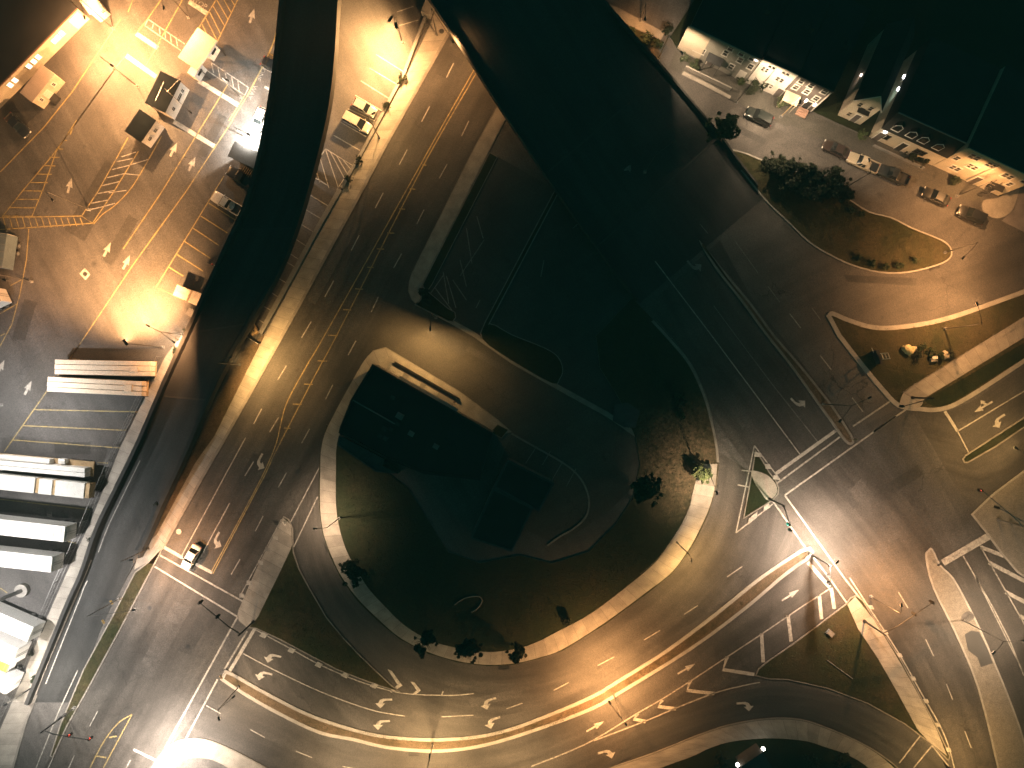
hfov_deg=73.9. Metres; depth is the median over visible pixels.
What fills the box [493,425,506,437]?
green bed
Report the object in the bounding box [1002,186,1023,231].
side yard
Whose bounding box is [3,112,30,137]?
sedan
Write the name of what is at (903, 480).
asphalt patch
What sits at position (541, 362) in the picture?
lot apron
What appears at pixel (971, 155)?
window
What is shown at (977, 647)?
asphalt patch
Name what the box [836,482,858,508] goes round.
asphalt patch
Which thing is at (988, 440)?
cross median kerb
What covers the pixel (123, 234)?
asphalt patch
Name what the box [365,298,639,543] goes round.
side street road
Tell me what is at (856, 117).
door
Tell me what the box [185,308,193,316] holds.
utility cabinet
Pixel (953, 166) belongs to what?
window
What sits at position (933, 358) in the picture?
stone marker
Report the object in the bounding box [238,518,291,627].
splitter pavement
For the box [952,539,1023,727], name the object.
road
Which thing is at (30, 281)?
yard lamp
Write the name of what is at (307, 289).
avenue kerb
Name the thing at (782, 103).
shrub
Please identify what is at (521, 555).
block lawn kerb
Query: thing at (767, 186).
bush island
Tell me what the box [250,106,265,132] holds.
hatchback
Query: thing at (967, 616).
asphalt patch
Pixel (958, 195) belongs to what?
street lamp
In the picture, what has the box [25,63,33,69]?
window
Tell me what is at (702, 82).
street pavement
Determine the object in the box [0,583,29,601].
mast
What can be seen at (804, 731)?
sidewalk
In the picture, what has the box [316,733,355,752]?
asphalt patch
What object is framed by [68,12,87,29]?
roller door
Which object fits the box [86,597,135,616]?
street lamp
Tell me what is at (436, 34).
street lamp
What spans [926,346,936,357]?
shrub
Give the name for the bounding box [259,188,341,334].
wall
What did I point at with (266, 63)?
sedan
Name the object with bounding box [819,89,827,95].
window
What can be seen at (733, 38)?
row house
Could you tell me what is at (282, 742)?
loop road
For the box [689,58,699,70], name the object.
shrub
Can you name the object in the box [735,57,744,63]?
window
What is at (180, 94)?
window
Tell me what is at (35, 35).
warehouse
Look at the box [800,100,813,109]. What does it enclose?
door
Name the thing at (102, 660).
ramp verge kerb
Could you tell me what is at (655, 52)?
street dirt
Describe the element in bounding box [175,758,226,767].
corner lot road
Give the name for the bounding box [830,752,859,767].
bush
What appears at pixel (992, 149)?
row house
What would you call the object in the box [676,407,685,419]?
shrub
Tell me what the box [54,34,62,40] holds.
window
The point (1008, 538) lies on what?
gravel corner
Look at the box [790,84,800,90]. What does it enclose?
window
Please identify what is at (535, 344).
lot apron kerb
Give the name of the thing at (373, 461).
annex
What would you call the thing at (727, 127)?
tree
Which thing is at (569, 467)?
parking kerb
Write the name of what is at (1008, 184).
window
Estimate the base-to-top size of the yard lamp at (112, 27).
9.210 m
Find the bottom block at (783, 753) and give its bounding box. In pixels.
[629,719,895,767]
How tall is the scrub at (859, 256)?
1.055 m
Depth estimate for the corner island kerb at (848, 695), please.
114.87 m
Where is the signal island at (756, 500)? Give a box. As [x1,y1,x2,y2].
[745,457,777,516]
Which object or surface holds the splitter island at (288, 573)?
on the splitter island kerb at (328, 620)
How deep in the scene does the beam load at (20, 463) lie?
112.03 m
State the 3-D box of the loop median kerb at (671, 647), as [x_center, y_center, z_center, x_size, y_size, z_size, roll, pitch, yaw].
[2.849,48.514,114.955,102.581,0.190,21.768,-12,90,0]
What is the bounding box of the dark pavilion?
[735,743,771,767]
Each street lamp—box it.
[0,688,30,707]
[51,706,75,724]
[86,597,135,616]
[120,548,149,561]
[217,686,239,720]
[218,356,240,365]
[313,517,340,529]
[368,112,379,138]
[427,743,433,767]
[429,312,436,330]
[431,8,454,43]
[608,694,626,725]
[639,4,645,21]
[657,35,682,59]
[676,541,692,561]
[693,460,717,494]
[735,77,762,103]
[779,96,801,117]
[808,552,838,566]
[822,396,871,422]
[848,158,870,185]
[869,595,902,613]
[943,242,977,259]
[943,302,981,329]
[955,181,991,196]
[961,619,1023,653]
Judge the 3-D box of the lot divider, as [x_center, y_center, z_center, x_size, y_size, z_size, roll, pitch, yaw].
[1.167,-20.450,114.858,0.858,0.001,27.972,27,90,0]
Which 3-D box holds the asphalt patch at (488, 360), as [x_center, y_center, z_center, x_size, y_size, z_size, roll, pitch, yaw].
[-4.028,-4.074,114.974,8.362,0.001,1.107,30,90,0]
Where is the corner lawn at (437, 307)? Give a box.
[417,288,454,320]
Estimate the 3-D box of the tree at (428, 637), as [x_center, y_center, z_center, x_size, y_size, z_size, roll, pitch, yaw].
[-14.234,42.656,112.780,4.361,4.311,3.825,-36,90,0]
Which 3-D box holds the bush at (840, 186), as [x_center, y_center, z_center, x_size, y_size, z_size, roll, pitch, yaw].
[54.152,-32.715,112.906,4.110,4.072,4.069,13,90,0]
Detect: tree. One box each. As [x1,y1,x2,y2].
[338,558,367,587]
[413,629,438,658]
[454,638,483,663]
[505,641,526,663]
[630,473,662,506]
[691,463,712,483]
[705,111,740,145]
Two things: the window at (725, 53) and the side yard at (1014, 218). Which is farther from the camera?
the side yard at (1014, 218)
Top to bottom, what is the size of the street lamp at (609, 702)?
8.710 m
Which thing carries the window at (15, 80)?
in the warehouse
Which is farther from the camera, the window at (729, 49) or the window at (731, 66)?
the window at (731, 66)
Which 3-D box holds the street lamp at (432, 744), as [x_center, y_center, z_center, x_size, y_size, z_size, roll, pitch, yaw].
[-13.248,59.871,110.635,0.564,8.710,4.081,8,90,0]
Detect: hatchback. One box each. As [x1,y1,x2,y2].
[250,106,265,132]
[351,97,376,117]
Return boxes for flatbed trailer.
[0,452,94,476]
[1,472,95,497]
[52,376,148,396]
[60,359,156,376]
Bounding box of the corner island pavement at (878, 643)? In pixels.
[847,597,946,754]
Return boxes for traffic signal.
[40,713,92,740]
[198,600,254,635]
[768,498,792,531]
[811,554,831,584]
[863,600,934,635]
[899,396,933,407]
[977,488,1023,526]
[994,505,1023,525]
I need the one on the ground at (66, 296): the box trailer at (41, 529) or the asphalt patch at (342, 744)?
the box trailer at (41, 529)
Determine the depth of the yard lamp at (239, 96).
111.42 m
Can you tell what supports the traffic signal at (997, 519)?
on the gravel corner
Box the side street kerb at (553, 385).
[415,302,634,436]
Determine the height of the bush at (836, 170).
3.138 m
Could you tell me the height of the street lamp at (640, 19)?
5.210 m
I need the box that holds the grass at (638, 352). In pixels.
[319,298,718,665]
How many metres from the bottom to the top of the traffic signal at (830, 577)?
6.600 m
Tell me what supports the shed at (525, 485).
on the side street road at (597, 451)
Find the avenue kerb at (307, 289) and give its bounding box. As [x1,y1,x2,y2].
[164,31,449,545]
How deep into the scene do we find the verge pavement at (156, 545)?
114.86 m
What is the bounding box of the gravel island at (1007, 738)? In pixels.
[927,550,1023,767]
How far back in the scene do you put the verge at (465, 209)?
114.87 m
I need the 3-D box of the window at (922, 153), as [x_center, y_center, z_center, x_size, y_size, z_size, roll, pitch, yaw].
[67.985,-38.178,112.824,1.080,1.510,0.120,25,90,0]
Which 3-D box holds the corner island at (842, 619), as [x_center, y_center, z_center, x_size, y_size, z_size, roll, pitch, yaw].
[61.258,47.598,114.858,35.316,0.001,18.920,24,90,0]
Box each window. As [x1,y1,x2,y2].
[6,82,14,88]
[10,77,19,83]
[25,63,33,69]
[29,58,38,64]
[34,53,42,60]
[50,37,58,44]
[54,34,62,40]
[58,30,66,36]
[176,92,182,102]
[721,49,729,57]
[726,46,733,52]
[726,63,735,70]
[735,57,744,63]
[746,63,754,70]
[773,75,781,81]
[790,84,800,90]
[796,79,805,84]
[801,88,811,95]
[806,83,814,89]
[811,95,821,101]
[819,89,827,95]
[844,111,853,116]
[855,102,864,107]
[866,106,875,111]
[881,134,891,140]
[912,148,921,153]
[918,151,927,156]
[947,164,957,170]
[950,155,962,161]
[952,166,962,172]
[963,163,975,168]
[965,153,977,159]
[968,165,980,170]
[971,155,982,161]
[982,161,994,167]
[998,172,1011,178]
[1003,181,1015,186]
[1005,175,1016,180]
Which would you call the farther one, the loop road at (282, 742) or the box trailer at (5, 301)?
the loop road at (282, 742)
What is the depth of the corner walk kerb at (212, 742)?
114.87 m
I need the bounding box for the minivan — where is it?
[342,110,372,133]
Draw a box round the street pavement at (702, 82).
[682,71,730,98]
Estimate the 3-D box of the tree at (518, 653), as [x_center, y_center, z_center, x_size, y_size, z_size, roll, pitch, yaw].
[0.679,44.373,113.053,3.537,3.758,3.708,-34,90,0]
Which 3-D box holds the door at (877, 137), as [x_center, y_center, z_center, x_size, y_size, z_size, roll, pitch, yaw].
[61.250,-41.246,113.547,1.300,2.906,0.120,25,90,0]
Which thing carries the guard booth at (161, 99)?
on the ground at (66, 296)
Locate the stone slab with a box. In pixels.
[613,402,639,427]
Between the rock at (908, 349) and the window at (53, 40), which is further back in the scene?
the rock at (908, 349)
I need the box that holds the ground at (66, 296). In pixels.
[0,0,1023,767]
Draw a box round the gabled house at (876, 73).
[838,17,914,124]
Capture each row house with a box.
[677,0,789,90]
[745,0,831,96]
[776,0,870,118]
[933,65,1023,195]
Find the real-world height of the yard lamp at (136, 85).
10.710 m
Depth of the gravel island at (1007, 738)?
114.86 m
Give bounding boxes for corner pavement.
[379,348,509,431]
[983,188,1018,217]
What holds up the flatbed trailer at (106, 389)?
on the ground at (66, 296)
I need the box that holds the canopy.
[178,28,225,78]
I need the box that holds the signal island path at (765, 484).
[751,470,776,499]
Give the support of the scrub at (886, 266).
on the bush island at (767, 186)
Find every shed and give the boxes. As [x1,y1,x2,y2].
[470,486,532,551]
[494,457,553,511]
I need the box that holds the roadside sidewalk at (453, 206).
[409,108,504,302]
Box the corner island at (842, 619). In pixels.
[757,597,948,758]
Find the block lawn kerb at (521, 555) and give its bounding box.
[318,300,718,665]
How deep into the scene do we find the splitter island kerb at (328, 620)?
114.87 m
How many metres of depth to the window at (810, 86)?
108.19 m
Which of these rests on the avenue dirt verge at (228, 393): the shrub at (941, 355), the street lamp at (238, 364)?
the street lamp at (238, 364)
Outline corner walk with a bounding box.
[153,739,262,767]
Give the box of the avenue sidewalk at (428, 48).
[157,12,447,541]
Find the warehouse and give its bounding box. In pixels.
[0,0,88,107]
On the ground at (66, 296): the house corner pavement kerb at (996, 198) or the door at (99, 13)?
the house corner pavement kerb at (996, 198)
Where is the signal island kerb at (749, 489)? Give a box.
[743,450,778,518]
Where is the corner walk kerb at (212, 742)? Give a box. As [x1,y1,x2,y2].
[151,738,266,767]
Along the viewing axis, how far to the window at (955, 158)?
109.96 m
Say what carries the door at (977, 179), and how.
in the row house at (992, 149)
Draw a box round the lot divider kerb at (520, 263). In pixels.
[480,191,556,337]
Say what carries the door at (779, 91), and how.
in the row house at (777, 69)
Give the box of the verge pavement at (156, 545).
[134,535,164,569]
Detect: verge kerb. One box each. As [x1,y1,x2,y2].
[50,563,154,757]
[423,152,496,288]
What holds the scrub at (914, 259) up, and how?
on the bush island at (767, 186)
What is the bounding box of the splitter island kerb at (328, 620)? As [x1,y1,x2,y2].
[237,516,399,691]
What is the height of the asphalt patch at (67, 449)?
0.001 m
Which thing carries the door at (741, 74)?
in the row house at (733, 38)
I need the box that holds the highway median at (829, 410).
[702,244,851,441]
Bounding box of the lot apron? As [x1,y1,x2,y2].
[482,324,561,383]
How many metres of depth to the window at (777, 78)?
110.02 m
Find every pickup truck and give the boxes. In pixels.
[211,191,241,215]
[225,165,250,187]
[846,151,880,173]
[877,164,911,185]
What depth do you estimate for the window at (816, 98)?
110.61 m
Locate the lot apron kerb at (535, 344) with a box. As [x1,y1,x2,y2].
[490,323,562,383]
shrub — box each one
[344,175,353,182]
[354,155,362,164]
[382,102,390,109]
[397,73,407,84]
[559,614,570,626]
[639,30,654,43]
[653,39,663,49]
[661,22,673,35]
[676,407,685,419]
[680,52,690,62]
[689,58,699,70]
[736,77,748,85]
[744,86,755,94]
[752,80,768,92]
[777,95,789,109]
[857,128,868,140]
[904,151,917,162]
[912,351,922,363]
[916,157,930,167]
[917,342,927,354]
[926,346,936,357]
[935,350,944,359]
[947,349,955,358]
[949,175,961,185]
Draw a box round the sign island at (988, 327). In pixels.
[831,294,1023,407]
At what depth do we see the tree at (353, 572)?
111.62 m
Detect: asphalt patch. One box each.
[12,299,36,339]
[18,329,79,404]
[54,442,90,453]
[65,160,123,240]
[94,488,102,496]
[103,215,137,264]
[106,704,132,742]
[136,601,191,676]
[142,237,186,291]
[178,608,213,654]
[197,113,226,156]
[219,454,259,515]
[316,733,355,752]
[428,324,468,356]
[437,52,463,81]
[466,346,510,374]
[469,688,522,706]
[575,688,597,700]
[734,125,767,144]
[783,124,837,163]
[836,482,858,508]
[845,275,916,285]
[850,478,903,542]
[884,465,922,494]
[914,630,941,679]
[933,250,985,277]
[961,611,973,621]
[965,630,992,666]
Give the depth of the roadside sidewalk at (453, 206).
114.86 m
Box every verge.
[51,555,157,755]
[152,334,264,537]
[423,153,496,288]
[635,29,660,45]
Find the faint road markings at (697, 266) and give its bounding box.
[431,216,820,485]
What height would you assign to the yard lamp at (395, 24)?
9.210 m
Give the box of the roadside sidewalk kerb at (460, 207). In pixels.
[408,107,505,303]
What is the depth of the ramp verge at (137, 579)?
114.86 m
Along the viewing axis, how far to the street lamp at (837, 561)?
109.31 m
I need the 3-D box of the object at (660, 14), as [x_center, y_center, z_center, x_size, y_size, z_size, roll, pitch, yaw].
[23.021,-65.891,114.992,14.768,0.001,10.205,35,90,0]
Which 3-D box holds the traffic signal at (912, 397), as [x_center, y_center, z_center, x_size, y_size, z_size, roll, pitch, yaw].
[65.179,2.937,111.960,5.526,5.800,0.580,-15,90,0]
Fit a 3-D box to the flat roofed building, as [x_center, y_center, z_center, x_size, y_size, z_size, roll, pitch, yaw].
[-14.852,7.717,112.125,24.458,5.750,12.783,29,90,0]
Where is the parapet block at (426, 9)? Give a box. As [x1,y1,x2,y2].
[421,0,433,18]
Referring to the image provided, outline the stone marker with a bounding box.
[929,356,937,361]
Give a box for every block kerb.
[611,718,897,767]
[651,320,718,461]
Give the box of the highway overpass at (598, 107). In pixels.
[428,0,762,302]
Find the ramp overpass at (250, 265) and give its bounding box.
[24,0,340,704]
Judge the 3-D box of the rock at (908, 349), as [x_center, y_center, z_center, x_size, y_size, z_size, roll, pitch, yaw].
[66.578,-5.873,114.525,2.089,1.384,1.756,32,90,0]
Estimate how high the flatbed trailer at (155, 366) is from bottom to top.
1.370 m
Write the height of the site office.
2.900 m
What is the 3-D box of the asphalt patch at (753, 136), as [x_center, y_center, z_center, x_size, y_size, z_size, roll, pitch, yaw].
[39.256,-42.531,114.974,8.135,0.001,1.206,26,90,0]
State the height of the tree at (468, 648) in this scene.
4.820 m
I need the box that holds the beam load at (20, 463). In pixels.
[0,454,90,476]
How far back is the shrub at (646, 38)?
113.97 m
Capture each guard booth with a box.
[125,109,164,147]
[145,71,188,119]
[228,141,256,168]
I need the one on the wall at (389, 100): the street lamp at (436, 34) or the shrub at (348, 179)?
the shrub at (348, 179)
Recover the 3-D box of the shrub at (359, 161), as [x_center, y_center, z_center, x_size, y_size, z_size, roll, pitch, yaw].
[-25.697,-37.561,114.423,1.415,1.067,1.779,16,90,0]
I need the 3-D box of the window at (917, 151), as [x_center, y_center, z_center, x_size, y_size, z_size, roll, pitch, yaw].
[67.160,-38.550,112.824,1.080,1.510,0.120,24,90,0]
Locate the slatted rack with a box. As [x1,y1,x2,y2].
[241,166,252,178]
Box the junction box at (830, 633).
[825,629,834,637]
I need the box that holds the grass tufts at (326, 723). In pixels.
[54,399,801,748]
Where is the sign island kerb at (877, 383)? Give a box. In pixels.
[826,289,1023,411]
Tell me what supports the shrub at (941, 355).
on the sign island at (988, 327)
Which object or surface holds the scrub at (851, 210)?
on the bush island at (767, 186)
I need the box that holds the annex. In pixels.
[337,435,399,473]
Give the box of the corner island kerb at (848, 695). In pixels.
[755,595,949,760]
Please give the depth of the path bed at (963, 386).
114.85 m
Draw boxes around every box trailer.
[0,233,20,269]
[0,288,13,310]
[0,514,77,541]
[0,545,65,571]
[0,602,46,641]
[0,630,33,664]
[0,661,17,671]
[0,665,25,693]
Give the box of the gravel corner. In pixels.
[974,473,1023,574]
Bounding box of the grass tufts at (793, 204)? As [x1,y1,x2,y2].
[776,181,1011,714]
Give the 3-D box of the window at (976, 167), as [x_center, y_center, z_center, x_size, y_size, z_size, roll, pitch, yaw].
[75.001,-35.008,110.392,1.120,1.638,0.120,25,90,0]
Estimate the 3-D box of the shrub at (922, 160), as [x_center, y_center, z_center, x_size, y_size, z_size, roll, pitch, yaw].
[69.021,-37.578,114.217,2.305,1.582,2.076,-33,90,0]
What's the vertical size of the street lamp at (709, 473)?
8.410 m
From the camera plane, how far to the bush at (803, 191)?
112.96 m
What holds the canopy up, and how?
on the ground at (66, 296)
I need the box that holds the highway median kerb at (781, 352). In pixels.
[699,240,853,444]
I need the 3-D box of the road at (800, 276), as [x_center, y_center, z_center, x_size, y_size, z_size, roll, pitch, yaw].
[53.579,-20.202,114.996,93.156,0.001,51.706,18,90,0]
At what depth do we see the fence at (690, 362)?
113.87 m
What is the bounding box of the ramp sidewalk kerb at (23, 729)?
[12,695,36,767]
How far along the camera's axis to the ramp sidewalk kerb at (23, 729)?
114.86 m
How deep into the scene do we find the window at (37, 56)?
113.10 m
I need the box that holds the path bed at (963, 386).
[925,343,1023,405]
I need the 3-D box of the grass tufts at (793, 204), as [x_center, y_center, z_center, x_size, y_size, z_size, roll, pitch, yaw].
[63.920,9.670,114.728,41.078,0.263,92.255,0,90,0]
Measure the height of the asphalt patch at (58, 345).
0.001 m
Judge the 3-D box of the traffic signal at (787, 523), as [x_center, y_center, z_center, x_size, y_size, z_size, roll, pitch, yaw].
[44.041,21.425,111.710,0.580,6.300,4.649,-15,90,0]
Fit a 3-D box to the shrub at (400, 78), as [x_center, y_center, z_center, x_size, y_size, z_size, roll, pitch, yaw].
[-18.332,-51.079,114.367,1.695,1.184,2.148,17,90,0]
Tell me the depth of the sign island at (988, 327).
114.86 m
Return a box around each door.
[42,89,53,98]
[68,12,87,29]
[94,11,106,21]
[735,70,746,79]
[772,87,785,96]
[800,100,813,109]
[849,114,862,122]
[871,132,886,140]
[893,142,909,150]
[966,176,984,184]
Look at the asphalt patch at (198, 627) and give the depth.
114.97 m
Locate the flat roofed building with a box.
[339,364,492,479]
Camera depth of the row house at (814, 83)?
106.64 m
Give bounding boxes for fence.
[0,356,160,719]
[17,377,152,664]
[640,489,695,573]
[659,324,711,414]
[903,317,1023,391]
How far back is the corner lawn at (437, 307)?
114.86 m
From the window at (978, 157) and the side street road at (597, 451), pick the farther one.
the side street road at (597, 451)
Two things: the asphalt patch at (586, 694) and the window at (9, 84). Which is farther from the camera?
the asphalt patch at (586, 694)
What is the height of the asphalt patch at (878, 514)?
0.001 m
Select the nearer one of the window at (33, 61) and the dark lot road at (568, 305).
the window at (33, 61)
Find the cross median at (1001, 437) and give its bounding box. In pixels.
[964,419,1023,461]
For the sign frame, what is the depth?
113.33 m
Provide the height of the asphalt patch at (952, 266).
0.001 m
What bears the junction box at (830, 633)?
on the corner island at (842, 619)
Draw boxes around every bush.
[418,288,429,297]
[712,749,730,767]
[761,150,783,173]
[774,155,794,180]
[779,169,803,192]
[789,157,807,172]
[794,181,815,202]
[796,162,821,185]
[806,179,828,202]
[810,169,831,187]
[817,181,842,200]
[822,165,844,185]
[826,174,852,197]
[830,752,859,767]
[838,185,854,203]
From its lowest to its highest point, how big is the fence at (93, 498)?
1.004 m
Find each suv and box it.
[744,106,773,126]
[956,204,987,224]
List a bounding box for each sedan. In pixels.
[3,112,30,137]
[180,543,201,570]
[260,56,272,71]
[821,139,850,158]
[921,186,951,205]
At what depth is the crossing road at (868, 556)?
114.98 m
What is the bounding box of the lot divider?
[481,192,556,336]
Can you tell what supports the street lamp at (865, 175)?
on the road at (800, 276)
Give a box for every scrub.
[848,203,855,214]
[855,252,861,261]
[858,210,865,217]
[866,259,875,267]
[881,263,889,270]
[894,262,903,269]
[911,256,920,263]
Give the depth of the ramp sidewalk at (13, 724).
114.87 m
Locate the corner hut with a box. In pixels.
[80,0,110,21]
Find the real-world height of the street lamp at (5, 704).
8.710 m
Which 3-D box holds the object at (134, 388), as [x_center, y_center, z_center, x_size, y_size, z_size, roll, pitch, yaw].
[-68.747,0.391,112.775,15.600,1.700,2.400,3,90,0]
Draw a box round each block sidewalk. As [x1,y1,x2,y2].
[320,349,717,664]
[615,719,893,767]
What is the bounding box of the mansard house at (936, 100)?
[869,37,999,169]
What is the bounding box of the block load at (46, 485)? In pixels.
[0,472,94,497]
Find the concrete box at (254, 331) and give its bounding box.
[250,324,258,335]
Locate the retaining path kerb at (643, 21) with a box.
[610,4,664,39]
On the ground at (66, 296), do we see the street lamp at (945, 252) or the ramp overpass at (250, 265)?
the ramp overpass at (250, 265)
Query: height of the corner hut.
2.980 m
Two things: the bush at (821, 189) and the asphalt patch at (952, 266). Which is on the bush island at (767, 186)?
the bush at (821, 189)
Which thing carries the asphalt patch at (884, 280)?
on the road at (800, 276)
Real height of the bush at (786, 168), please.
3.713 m
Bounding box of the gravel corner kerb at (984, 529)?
[971,470,1023,576]
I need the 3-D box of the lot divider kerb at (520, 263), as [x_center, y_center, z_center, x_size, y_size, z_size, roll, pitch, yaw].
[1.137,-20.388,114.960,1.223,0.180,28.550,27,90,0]
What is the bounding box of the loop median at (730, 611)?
[224,550,809,749]
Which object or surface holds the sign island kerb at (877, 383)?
on the ground at (66, 296)
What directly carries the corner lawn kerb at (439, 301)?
on the ground at (66, 296)
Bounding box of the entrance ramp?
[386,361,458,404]
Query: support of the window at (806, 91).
in the row house at (814, 83)
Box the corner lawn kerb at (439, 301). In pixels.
[416,286,455,320]
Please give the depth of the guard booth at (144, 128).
111.80 m
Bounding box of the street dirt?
[646,46,660,58]
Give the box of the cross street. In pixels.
[912,367,1023,534]
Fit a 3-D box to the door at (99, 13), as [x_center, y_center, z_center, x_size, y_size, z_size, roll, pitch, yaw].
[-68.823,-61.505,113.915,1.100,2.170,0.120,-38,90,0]
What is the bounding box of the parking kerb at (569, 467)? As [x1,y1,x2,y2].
[511,433,589,545]
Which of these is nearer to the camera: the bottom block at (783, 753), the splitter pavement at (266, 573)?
the splitter pavement at (266, 573)
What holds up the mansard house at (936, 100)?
on the back gardens ground at (991, 31)
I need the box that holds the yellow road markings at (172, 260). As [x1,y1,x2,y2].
[0,0,475,767]
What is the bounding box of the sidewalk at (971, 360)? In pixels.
[899,318,1023,408]
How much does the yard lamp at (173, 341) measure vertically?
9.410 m
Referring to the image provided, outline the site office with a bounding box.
[20,65,64,108]
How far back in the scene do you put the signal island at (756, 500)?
114.86 m
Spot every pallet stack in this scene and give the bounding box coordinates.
[173,285,192,300]
[188,291,201,304]
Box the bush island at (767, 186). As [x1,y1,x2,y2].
[734,151,950,271]
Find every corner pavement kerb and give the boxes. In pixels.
[372,347,510,435]
[982,188,1019,218]
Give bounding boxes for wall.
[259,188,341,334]
[341,15,426,188]
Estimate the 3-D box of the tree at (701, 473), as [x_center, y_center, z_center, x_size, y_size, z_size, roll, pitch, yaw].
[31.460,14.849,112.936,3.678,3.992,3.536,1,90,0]
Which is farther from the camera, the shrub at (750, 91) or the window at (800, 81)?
the shrub at (750, 91)
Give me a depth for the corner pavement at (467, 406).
114.86 m
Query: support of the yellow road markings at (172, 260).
on the avenue road at (158, 702)
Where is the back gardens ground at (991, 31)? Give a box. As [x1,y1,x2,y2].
[671,0,1023,196]
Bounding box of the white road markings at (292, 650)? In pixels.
[36,6,1023,767]
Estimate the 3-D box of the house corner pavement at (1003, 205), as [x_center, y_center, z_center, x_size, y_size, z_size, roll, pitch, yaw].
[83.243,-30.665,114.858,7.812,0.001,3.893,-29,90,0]
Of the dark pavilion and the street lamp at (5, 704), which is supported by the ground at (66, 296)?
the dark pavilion
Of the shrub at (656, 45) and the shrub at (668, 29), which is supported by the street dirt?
the shrub at (656, 45)
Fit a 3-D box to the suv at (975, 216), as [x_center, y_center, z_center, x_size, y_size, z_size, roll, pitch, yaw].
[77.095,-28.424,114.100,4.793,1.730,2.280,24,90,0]
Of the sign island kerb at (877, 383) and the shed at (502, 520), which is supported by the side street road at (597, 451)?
the shed at (502, 520)
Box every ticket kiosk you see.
[187,65,206,81]
[207,45,219,60]
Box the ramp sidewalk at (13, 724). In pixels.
[0,333,183,767]
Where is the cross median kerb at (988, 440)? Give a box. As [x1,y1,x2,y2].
[962,417,1023,462]
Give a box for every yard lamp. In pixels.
[0,274,32,282]
[45,191,90,210]
[81,0,114,29]
[101,57,138,87]
[122,339,164,348]
[146,324,182,342]
[162,0,189,18]
[220,76,241,98]
[234,127,250,137]
[388,15,403,44]
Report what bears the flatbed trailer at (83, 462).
on the ground at (66, 296)
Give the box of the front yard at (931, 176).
[669,50,984,202]
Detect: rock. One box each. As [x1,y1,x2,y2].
[901,344,915,355]
[942,350,949,358]
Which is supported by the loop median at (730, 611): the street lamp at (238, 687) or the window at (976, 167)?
the street lamp at (238, 687)
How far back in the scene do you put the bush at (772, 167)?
112.35 m
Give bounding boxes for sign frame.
[871,349,889,364]
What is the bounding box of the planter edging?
[454,596,481,612]
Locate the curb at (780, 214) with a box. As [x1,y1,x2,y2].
[733,149,951,273]
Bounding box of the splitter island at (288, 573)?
[250,518,396,690]
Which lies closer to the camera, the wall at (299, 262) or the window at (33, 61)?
the window at (33, 61)
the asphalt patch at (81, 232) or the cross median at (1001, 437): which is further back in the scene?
the asphalt patch at (81, 232)
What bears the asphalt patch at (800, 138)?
on the road at (800, 276)
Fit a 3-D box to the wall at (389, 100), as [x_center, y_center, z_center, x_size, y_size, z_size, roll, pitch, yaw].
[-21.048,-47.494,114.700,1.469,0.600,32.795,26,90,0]
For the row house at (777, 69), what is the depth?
106.51 m
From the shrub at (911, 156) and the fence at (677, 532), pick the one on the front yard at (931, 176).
the shrub at (911, 156)
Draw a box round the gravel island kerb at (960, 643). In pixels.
[925,548,1023,767]
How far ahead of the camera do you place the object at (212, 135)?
114.98 m
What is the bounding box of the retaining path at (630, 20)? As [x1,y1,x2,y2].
[610,5,663,38]
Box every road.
[44,34,495,767]
[173,557,846,767]
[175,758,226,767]
[231,525,805,737]
[293,451,787,717]
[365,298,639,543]
[429,155,631,414]
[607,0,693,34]
[609,686,948,767]
[644,240,1023,767]
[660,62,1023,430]
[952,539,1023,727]
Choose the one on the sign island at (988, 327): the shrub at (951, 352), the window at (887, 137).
the shrub at (951, 352)
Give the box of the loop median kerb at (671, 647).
[220,546,813,752]
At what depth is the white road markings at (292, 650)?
114.97 m
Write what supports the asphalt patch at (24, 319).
on the ground at (66, 296)

